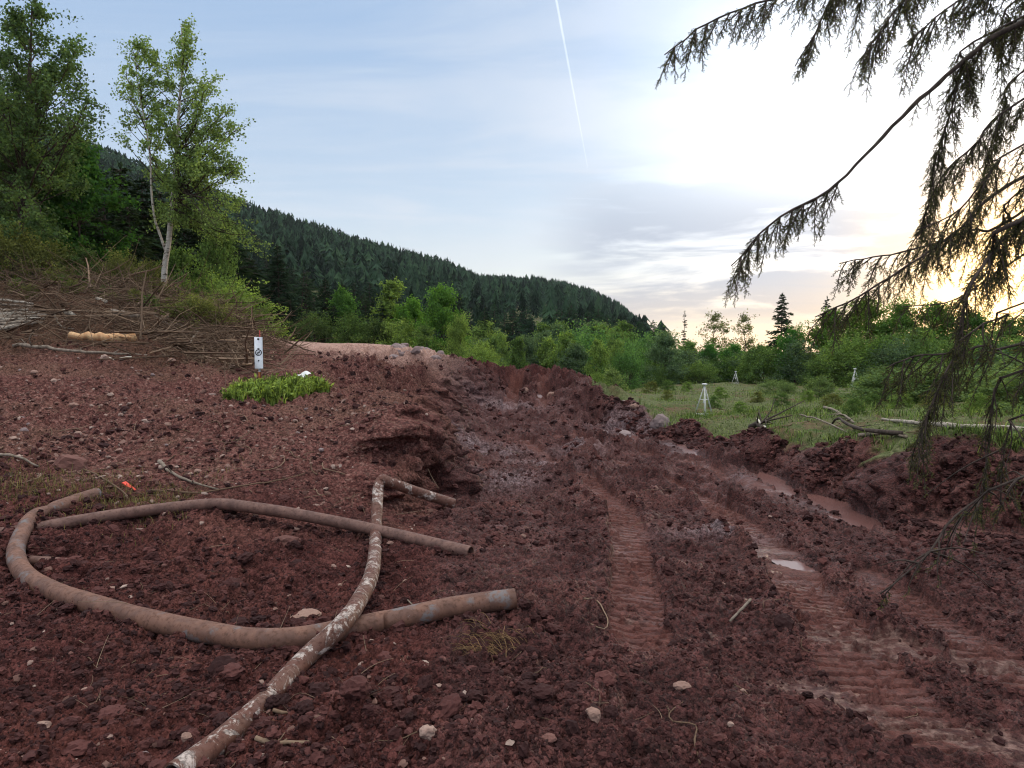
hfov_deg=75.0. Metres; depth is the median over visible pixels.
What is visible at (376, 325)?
shrub
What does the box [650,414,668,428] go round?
boulder
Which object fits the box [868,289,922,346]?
deciduous tree
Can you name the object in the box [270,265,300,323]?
spruce tree
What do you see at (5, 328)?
cut pole
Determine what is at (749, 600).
peeled stick
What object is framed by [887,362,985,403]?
shrub
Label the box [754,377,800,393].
shrub
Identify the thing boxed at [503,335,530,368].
deciduous tree
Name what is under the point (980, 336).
shrub
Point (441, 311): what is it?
deciduous tree
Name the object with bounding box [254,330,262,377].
marker sign
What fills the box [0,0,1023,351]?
sky
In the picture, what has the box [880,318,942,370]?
shrub
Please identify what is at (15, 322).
cut pole
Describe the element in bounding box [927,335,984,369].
shrub
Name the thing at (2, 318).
cut pole
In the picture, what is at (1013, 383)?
shrub
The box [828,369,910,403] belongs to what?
shrub
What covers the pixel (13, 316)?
cut pole
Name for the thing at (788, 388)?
shrub
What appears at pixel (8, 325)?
cut pole
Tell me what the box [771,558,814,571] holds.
puddle water
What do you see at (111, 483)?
dead branch
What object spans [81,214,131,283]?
spruce tree
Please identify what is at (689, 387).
shrub
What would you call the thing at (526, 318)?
spruce tree
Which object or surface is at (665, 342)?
deciduous tree
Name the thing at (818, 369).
shrub
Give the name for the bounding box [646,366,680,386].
shrub
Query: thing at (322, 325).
shrub
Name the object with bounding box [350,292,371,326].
spruce tree
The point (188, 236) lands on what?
spruce tree
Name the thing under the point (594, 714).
stone
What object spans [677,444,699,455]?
puddle water
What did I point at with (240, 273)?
tree
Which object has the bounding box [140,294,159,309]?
shrub
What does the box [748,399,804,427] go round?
root stump
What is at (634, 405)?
boulder
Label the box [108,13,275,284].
birch tree
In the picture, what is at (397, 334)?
shrub
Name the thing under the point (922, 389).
shrub
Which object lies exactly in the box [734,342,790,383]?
shrub
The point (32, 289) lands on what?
shrub
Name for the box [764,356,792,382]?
shrub
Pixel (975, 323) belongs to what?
deciduous tree
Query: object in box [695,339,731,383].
deciduous tree
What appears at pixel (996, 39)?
spruce tree
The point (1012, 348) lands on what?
shrub
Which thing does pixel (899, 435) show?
fallen trunk
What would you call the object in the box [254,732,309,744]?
dead branch
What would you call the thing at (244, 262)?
spruce tree
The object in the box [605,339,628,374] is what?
deciduous tree
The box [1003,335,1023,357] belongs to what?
shrub
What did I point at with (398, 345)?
rubble block
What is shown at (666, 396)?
shrub
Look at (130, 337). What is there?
splinter
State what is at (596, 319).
spruce tree
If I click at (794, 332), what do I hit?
deciduous tree
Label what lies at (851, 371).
shrub
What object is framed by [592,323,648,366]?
shrub
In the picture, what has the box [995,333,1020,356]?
shrub
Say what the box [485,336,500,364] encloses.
deciduous tree
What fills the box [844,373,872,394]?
shrub
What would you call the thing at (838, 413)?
dead branch
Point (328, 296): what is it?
spruce tree
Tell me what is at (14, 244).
shrub
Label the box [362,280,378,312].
spruce tree
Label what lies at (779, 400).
shrub
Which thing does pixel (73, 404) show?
stone
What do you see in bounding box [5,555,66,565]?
pipe offcut
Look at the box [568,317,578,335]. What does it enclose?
spruce tree
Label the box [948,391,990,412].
shrub
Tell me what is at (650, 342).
shrub
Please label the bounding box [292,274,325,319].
spruce tree
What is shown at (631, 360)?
shrub
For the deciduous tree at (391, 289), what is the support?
on the ground at (860, 660)
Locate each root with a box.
[583,598,607,628]
[666,702,700,764]
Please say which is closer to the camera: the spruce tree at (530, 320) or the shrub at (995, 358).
the shrub at (995, 358)
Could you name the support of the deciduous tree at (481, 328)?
on the ground at (860, 660)
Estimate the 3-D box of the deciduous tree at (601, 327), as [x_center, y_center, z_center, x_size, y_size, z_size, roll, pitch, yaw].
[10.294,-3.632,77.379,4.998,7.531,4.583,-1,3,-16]
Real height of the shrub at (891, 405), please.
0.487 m
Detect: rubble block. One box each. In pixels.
[393,343,403,348]
[411,347,420,354]
[431,355,441,359]
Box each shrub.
[0,214,61,278]
[0,252,12,279]
[6,277,25,288]
[7,281,19,293]
[9,269,31,280]
[16,283,40,298]
[18,237,90,282]
[47,265,81,285]
[54,243,122,284]
[59,277,83,293]
[87,240,149,287]
[99,292,125,299]
[126,287,144,303]
[130,257,172,289]
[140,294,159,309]
[146,280,171,293]
[150,285,249,330]
[156,240,221,300]
[176,264,240,308]
[205,272,287,334]
[236,287,297,341]
[283,303,352,342]
[328,311,378,343]
[350,314,393,344]
[364,317,420,347]
[411,320,442,351]
[458,338,506,366]
[538,318,614,372]
[549,318,609,370]
[588,372,610,382]
[591,327,659,388]
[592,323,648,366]
[599,365,633,392]
[602,340,655,389]
[609,350,652,387]
[628,322,677,368]
[629,334,666,385]
[639,380,661,393]
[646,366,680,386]
[657,389,674,399]
[658,379,675,390]
[667,348,725,383]
[677,356,720,383]
[681,381,694,391]
[690,356,731,382]
[706,394,726,408]
[709,385,730,397]
[715,353,744,381]
[717,346,761,381]
[729,400,749,412]
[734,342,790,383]
[734,352,762,382]
[747,390,764,402]
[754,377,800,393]
[760,334,817,383]
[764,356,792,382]
[770,392,793,406]
[773,382,799,393]
[794,326,896,387]
[795,375,838,397]
[796,351,845,386]
[798,389,817,401]
[811,336,848,381]
[818,391,842,406]
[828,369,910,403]
[830,339,871,386]
[831,396,868,415]
[836,330,908,385]
[836,354,880,386]
[841,369,895,400]
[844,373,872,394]
[853,364,908,394]
[854,329,924,380]
[863,392,884,406]
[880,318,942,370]
[883,392,916,408]
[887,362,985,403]
[888,365,967,403]
[892,358,946,382]
[895,336,943,371]
[907,367,979,403]
[912,392,956,408]
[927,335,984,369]
[932,360,1002,376]
[944,323,1015,366]
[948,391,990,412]
[950,375,995,401]
[956,367,1023,405]
[959,334,1006,371]
[959,341,1021,369]
[960,359,1023,413]
[968,354,1023,378]
[985,328,1023,360]
[985,354,1012,372]
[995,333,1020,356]
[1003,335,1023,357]
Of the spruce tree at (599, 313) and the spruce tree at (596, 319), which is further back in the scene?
the spruce tree at (599, 313)
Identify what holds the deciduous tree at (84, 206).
on the ground at (860, 660)
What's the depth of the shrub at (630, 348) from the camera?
49.06 m
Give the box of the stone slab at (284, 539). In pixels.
[272,535,300,548]
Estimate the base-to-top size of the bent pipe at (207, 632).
0.383 m
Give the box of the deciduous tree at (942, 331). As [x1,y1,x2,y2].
[902,296,968,356]
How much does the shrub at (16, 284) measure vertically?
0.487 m
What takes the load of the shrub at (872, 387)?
on the ground at (860, 660)
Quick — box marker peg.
[122,481,135,489]
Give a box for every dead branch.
[0,453,38,466]
[12,332,146,355]
[82,463,127,499]
[150,473,304,493]
[157,459,217,488]
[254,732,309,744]
[272,708,287,714]
[799,414,846,432]
[823,406,854,422]
[831,417,903,434]
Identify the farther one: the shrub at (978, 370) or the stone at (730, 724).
the shrub at (978, 370)
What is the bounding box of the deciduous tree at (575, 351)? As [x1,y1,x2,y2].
[552,341,594,375]
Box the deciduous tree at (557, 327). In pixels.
[541,322,572,343]
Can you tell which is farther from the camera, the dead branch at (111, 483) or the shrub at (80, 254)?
the shrub at (80, 254)
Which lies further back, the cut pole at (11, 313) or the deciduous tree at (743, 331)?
the deciduous tree at (743, 331)
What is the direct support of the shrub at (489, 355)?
on the ground at (860, 660)
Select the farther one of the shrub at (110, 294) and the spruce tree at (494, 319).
the spruce tree at (494, 319)
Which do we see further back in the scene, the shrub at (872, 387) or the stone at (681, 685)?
the shrub at (872, 387)
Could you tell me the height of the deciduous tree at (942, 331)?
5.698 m
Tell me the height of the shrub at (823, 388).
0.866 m
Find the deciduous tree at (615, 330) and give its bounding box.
[608,322,624,336]
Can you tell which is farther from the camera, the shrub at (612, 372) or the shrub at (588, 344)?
the shrub at (588, 344)
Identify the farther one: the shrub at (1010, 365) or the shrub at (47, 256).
the shrub at (47, 256)
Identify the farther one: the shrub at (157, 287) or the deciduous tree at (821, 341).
the deciduous tree at (821, 341)
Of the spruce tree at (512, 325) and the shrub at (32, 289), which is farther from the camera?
the spruce tree at (512, 325)
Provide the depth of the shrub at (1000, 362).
18.47 m
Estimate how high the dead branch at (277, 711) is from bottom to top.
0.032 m
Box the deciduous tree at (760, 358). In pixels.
[744,346,775,380]
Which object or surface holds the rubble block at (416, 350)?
on the ground at (860, 660)
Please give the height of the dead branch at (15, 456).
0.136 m
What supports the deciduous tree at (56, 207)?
on the ground at (860, 660)
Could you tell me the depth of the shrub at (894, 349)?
36.09 m
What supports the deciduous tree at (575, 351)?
on the ground at (860, 660)
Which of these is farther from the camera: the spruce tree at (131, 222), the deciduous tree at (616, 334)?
the deciduous tree at (616, 334)
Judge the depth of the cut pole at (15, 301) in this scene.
18.13 m
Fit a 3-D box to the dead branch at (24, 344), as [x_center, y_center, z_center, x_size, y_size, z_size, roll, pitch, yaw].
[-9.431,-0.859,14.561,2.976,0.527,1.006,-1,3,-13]
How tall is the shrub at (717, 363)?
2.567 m
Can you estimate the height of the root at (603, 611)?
0.052 m
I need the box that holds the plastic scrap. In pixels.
[298,371,310,376]
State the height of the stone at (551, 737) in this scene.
0.042 m
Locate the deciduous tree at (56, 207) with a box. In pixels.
[0,79,70,261]
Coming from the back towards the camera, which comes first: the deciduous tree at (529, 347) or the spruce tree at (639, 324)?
the spruce tree at (639, 324)
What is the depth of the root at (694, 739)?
3.09 m
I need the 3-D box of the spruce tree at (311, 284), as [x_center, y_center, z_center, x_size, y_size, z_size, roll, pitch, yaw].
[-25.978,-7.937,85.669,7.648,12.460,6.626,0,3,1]
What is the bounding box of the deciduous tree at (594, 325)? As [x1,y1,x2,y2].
[577,319,609,339]
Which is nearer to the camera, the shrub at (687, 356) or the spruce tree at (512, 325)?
the shrub at (687, 356)
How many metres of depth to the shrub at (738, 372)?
48.89 m
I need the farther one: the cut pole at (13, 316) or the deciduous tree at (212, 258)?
the deciduous tree at (212, 258)
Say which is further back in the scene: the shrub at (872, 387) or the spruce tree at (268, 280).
the spruce tree at (268, 280)
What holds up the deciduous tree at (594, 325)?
on the ground at (860, 660)
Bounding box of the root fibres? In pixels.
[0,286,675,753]
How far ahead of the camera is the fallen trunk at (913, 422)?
8.87 m
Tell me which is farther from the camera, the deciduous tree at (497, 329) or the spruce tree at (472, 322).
the spruce tree at (472, 322)
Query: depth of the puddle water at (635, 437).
18.45 m
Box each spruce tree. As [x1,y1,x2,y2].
[13,192,89,274]
[53,194,116,281]
[64,160,162,273]
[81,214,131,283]
[94,161,174,289]
[111,175,194,279]
[113,203,160,280]
[140,184,225,283]
[151,201,234,285]
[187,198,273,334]
[218,214,270,316]
[233,243,263,296]
[240,254,265,298]
[258,257,272,286]
[259,243,309,341]
[264,266,290,300]
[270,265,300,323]
[280,299,309,340]
[290,267,327,342]
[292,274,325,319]
[294,275,320,315]
[305,292,319,341]
[310,278,335,342]
[315,288,327,307]
[318,306,345,342]
[334,282,357,321]
[349,281,361,313]
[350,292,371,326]
[355,293,375,318]
[355,294,374,336]
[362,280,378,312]
[368,302,394,341]
[433,325,449,351]
[447,295,474,337]
[467,310,477,331]
[473,308,499,353]
[490,302,501,327]
[500,311,513,360]
[504,309,525,360]
[511,317,537,356]
[513,307,534,338]
[513,308,534,337]
[522,315,536,339]
[552,306,562,324]
[559,306,570,329]
[561,307,575,328]
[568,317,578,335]
[573,316,585,336]
[579,311,591,337]
[592,305,604,322]
[593,312,601,321]
[602,314,612,328]
[631,325,646,350]
[635,321,646,337]
[647,320,658,338]
[654,0,1023,610]
[658,323,669,367]
[681,313,687,345]
[764,293,794,360]
[816,295,831,356]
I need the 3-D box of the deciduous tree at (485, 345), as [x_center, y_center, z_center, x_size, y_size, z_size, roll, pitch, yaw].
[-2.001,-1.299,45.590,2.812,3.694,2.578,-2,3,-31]
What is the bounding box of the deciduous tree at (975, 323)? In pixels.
[941,310,996,339]
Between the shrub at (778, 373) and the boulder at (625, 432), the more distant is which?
the shrub at (778, 373)
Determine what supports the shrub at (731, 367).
on the ground at (860, 660)
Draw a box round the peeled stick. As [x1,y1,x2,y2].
[729,598,751,621]
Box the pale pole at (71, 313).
[63,309,75,314]
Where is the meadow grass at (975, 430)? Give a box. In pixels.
[613,381,1023,452]
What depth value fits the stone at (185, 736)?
3.01 m
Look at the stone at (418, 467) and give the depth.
8.67 m
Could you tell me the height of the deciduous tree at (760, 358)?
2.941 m
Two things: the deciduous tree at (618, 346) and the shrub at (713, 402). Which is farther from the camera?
the deciduous tree at (618, 346)
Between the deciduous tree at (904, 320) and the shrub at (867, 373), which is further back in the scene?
the deciduous tree at (904, 320)
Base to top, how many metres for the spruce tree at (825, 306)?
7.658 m
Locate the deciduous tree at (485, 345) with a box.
[472,338,500,361]
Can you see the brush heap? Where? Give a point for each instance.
(237, 352)
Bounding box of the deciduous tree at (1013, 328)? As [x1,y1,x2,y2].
[990,309,1023,344]
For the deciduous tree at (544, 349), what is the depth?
59.70 m
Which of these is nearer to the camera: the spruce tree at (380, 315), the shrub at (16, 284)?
the shrub at (16, 284)
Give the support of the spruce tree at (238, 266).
on the ground at (860, 660)
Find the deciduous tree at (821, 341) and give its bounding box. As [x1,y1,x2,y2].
[796,307,851,376]
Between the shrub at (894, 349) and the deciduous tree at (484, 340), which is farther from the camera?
the deciduous tree at (484, 340)
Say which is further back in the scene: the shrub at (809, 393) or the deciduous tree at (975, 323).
the deciduous tree at (975, 323)
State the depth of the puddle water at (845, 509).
9.70 m
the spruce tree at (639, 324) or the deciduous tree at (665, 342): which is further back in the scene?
the spruce tree at (639, 324)
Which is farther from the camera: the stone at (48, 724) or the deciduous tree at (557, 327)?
the deciduous tree at (557, 327)
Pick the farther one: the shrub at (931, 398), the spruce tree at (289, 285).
the spruce tree at (289, 285)
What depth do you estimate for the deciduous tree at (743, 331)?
79.82 m
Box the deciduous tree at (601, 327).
[585,320,610,343]
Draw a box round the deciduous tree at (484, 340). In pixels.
[462,336,507,365]
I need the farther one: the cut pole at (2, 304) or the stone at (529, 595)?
the cut pole at (2, 304)
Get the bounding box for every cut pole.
[0,299,32,304]
[0,302,45,314]
[0,303,37,307]
[0,311,36,314]
[0,314,44,317]
[0,315,28,321]
[0,317,44,320]
[0,321,42,326]
[0,324,32,330]
[3,320,38,324]
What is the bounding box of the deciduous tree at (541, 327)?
[529,321,551,339]
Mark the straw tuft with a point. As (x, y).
(489, 648)
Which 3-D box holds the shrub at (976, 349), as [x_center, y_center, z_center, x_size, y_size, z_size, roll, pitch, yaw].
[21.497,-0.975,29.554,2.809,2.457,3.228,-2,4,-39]
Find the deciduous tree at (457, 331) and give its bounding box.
[437,311,472,357]
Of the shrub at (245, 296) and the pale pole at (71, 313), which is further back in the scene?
the shrub at (245, 296)
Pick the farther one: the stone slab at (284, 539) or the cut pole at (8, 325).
the cut pole at (8, 325)
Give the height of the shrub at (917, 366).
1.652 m
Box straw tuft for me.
[445,612,533,662]
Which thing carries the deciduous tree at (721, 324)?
on the ground at (860, 660)
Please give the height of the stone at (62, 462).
0.308 m
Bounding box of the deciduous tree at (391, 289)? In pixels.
[365,276,406,343]
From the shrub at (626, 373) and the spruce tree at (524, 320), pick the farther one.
the spruce tree at (524, 320)
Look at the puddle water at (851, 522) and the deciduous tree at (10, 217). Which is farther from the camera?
the deciduous tree at (10, 217)
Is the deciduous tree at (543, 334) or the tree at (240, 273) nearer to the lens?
the tree at (240, 273)
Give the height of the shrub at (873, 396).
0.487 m
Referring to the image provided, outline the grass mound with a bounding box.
[219,370,335,405]
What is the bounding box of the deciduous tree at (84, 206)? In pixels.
[15,136,143,280]
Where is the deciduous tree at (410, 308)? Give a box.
[389,294,434,346]
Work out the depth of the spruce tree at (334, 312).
43.23 m
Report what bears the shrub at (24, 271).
on the ground at (860, 660)
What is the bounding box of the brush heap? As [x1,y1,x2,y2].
[0,239,334,387]
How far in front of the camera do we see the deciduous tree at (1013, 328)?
36.55 m
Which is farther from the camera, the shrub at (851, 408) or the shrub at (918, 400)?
the shrub at (918, 400)
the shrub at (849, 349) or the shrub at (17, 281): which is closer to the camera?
the shrub at (17, 281)
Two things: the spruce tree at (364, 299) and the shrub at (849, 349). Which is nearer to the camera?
the shrub at (849, 349)
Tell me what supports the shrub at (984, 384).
on the ground at (860, 660)
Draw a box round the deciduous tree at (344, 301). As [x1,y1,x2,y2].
[325,282,361,342]
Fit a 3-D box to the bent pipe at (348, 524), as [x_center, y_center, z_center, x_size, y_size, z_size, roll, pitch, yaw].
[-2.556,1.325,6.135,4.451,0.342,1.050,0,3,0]
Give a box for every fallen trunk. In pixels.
[858,433,907,437]
[881,418,1023,432]
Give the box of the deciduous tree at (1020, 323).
[1004,308,1023,339]
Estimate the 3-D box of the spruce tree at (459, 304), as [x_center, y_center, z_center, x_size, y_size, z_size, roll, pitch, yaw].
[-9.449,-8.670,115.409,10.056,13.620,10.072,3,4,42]
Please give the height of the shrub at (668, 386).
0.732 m
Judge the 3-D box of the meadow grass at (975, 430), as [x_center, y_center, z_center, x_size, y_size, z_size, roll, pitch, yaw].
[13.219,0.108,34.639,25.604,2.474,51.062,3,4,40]
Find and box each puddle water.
[631,435,647,440]
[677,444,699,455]
[757,472,881,529]
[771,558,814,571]
[828,515,868,528]
[918,518,1023,537]
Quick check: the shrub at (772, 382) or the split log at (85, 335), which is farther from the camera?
the shrub at (772, 382)
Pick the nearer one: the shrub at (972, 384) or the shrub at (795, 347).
the shrub at (972, 384)
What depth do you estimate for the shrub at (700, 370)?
47.93 m
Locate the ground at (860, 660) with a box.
[0,250,1023,767]
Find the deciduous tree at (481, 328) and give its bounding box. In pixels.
[464,318,509,356]
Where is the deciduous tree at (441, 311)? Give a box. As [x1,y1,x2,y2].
[409,281,475,354]
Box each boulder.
[619,430,630,436]
[630,403,638,408]
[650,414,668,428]
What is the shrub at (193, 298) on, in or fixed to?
on the ground at (860, 660)
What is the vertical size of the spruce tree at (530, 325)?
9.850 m
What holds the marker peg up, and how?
on the ground at (860, 660)
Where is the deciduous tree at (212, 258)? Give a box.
[188,207,246,305]
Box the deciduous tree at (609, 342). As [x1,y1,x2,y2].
[601,338,627,381]
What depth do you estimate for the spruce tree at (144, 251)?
32.62 m
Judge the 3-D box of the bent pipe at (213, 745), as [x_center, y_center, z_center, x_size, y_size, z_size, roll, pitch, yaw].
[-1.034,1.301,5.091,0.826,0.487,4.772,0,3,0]
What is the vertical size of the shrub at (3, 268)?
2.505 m
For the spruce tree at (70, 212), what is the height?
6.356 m
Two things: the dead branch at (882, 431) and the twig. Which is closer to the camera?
the twig
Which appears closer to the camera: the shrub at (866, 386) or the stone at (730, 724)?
the stone at (730, 724)
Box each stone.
[37,721,51,727]
[52,454,87,470]
[69,402,78,406]
[181,732,191,742]
[290,608,321,618]
[414,456,422,471]
[419,724,436,740]
[524,592,535,600]
[542,733,556,742]
[585,706,600,723]
[673,681,690,690]
[727,721,733,726]
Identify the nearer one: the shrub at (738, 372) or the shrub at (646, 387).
the shrub at (646, 387)
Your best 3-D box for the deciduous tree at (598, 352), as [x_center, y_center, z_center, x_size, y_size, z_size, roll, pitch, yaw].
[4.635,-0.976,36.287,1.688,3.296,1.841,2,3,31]
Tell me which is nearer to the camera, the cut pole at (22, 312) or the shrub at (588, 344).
the cut pole at (22, 312)
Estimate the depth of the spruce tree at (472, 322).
122.62 m
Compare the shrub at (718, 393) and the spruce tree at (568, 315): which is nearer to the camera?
the shrub at (718, 393)
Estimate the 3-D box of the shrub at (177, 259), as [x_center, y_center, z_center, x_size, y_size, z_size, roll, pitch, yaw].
[-12.260,-3.849,24.906,2.556,3.159,2.936,2,4,35]
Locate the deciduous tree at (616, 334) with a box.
[601,330,629,383]
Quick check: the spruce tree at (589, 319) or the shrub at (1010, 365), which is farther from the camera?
the spruce tree at (589, 319)
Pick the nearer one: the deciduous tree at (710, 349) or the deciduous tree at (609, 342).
the deciduous tree at (609, 342)
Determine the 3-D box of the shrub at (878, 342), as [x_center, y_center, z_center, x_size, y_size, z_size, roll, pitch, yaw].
[20.829,-1.201,37.798,4.214,3.670,4.446,-1,3,-12]
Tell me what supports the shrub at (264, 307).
on the ground at (860, 660)
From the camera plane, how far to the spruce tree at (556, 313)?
118.77 m
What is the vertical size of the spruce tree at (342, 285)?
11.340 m
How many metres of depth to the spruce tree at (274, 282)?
44.55 m
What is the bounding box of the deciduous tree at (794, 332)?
[767,320,816,383]
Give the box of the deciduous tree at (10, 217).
[0,172,50,276]
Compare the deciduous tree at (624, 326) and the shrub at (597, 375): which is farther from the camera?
the deciduous tree at (624, 326)
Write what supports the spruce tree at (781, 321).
on the ground at (860, 660)
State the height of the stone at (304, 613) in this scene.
0.054 m
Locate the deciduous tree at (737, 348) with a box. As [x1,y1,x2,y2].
[717,341,743,375]
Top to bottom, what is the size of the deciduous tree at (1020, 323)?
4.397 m
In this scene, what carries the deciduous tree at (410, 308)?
on the ground at (860, 660)
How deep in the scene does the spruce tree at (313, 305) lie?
82.15 m
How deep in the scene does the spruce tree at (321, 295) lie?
112.68 m
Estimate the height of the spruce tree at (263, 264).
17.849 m
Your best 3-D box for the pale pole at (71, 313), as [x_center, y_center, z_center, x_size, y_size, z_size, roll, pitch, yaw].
[-11.733,-1.891,17.672,0.540,0.212,0.131,2,3,27]
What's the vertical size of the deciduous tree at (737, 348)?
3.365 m
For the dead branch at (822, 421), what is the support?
on the ground at (860, 660)
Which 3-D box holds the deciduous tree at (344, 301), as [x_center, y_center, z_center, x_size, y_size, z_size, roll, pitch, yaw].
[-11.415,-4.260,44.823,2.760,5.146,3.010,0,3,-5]
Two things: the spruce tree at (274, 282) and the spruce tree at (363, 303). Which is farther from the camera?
the spruce tree at (363, 303)
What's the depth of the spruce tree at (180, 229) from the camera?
39.56 m
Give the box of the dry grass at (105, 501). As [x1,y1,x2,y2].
[0,445,243,554]
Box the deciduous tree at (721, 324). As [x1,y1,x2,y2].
[695,310,733,360]
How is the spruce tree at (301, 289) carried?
on the ground at (860, 660)
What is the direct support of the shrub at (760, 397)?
on the ground at (860, 660)
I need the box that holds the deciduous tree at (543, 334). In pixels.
[527,328,559,368]
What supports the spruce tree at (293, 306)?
on the ground at (860, 660)
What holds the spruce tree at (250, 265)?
on the ground at (860, 660)
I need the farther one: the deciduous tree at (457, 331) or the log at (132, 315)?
the deciduous tree at (457, 331)
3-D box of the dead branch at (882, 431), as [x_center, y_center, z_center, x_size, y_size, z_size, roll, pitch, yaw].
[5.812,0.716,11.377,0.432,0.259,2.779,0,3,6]
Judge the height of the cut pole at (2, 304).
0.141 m
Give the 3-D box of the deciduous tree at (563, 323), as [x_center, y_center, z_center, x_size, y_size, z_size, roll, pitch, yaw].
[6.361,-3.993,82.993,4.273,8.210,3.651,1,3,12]
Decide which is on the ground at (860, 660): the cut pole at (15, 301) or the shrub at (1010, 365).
the shrub at (1010, 365)
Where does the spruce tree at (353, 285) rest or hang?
on the ground at (860, 660)
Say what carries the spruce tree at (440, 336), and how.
on the ground at (860, 660)
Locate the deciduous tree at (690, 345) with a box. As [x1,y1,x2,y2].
[676,338,699,372]
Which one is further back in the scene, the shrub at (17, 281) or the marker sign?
the shrub at (17, 281)
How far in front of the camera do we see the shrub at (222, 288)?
26.84 m
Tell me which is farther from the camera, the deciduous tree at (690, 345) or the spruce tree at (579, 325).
the spruce tree at (579, 325)
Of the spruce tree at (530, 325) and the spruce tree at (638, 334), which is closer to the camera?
the spruce tree at (638, 334)
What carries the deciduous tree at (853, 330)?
on the ground at (860, 660)
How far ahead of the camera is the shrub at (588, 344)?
57.87 m
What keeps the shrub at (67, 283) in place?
on the ground at (860, 660)
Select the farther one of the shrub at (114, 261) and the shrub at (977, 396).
the shrub at (114, 261)
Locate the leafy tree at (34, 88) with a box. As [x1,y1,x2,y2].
[0,0,117,276]
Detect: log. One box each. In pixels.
[68,331,137,341]
[113,309,140,319]
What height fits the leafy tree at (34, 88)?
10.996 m
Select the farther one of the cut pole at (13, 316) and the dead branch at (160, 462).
the cut pole at (13, 316)
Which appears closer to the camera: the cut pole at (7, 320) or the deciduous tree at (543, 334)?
the cut pole at (7, 320)
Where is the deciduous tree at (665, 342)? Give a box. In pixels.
[642,329,690,385]
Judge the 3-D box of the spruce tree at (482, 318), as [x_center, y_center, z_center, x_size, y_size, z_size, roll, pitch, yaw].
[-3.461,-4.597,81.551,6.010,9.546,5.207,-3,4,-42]
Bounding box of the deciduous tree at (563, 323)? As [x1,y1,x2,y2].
[550,319,569,331]
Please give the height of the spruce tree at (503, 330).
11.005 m
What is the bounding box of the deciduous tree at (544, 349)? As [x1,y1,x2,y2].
[532,333,557,368]
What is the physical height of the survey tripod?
1.048 m
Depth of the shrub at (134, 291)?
19.31 m
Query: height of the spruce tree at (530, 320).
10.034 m
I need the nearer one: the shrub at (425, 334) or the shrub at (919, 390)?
the shrub at (919, 390)
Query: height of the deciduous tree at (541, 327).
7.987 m
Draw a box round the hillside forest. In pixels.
[1,120,669,342]
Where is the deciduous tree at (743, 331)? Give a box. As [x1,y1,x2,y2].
[731,308,759,354]
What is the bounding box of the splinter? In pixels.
[114,335,131,338]
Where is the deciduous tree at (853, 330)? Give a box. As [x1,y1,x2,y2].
[826,297,889,366]
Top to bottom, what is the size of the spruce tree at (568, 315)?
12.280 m
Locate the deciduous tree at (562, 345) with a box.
[544,327,581,366]
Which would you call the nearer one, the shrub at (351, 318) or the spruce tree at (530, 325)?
the shrub at (351, 318)
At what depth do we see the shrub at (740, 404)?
19.04 m
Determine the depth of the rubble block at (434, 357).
23.04 m
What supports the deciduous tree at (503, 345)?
on the ground at (860, 660)
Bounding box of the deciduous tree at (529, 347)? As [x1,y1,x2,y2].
[508,333,545,364]
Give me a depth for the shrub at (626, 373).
39.65 m
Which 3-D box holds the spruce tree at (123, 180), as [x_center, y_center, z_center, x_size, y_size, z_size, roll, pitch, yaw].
[-21.474,-7.661,36.523,6.662,9.132,5.772,-3,4,-44]
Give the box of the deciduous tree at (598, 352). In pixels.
[580,336,611,380]
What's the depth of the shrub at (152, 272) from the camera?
23.30 m
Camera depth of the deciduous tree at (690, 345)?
53.71 m
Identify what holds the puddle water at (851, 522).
on the ground at (860, 660)
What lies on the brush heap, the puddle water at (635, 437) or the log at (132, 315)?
the log at (132, 315)
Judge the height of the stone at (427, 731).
0.056 m
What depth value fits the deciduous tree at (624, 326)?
76.00 m
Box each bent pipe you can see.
[0,498,473,555]
[6,487,517,650]
[164,475,455,767]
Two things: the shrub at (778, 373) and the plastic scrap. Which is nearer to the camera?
the plastic scrap
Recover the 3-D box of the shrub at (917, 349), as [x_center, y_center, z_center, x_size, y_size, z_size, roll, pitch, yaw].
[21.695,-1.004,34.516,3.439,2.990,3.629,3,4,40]
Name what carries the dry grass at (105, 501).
on the ground at (860, 660)
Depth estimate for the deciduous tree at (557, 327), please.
74.40 m
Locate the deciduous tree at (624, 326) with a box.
[615,319,636,337]
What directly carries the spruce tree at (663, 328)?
on the ground at (860, 660)
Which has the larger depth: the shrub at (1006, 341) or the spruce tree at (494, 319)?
the spruce tree at (494, 319)
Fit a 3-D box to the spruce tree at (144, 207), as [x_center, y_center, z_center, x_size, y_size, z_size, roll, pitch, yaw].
[-20.599,-7.270,38.194,7.625,9.036,7.613,0,3,-2]
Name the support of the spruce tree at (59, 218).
on the ground at (860, 660)
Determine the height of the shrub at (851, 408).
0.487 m
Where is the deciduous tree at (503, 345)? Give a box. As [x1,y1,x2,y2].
[486,329,513,362]
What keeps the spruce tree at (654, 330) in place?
on the ground at (860, 660)
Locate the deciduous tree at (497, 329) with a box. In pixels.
[492,326,509,365]
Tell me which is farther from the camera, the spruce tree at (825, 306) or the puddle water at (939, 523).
the spruce tree at (825, 306)

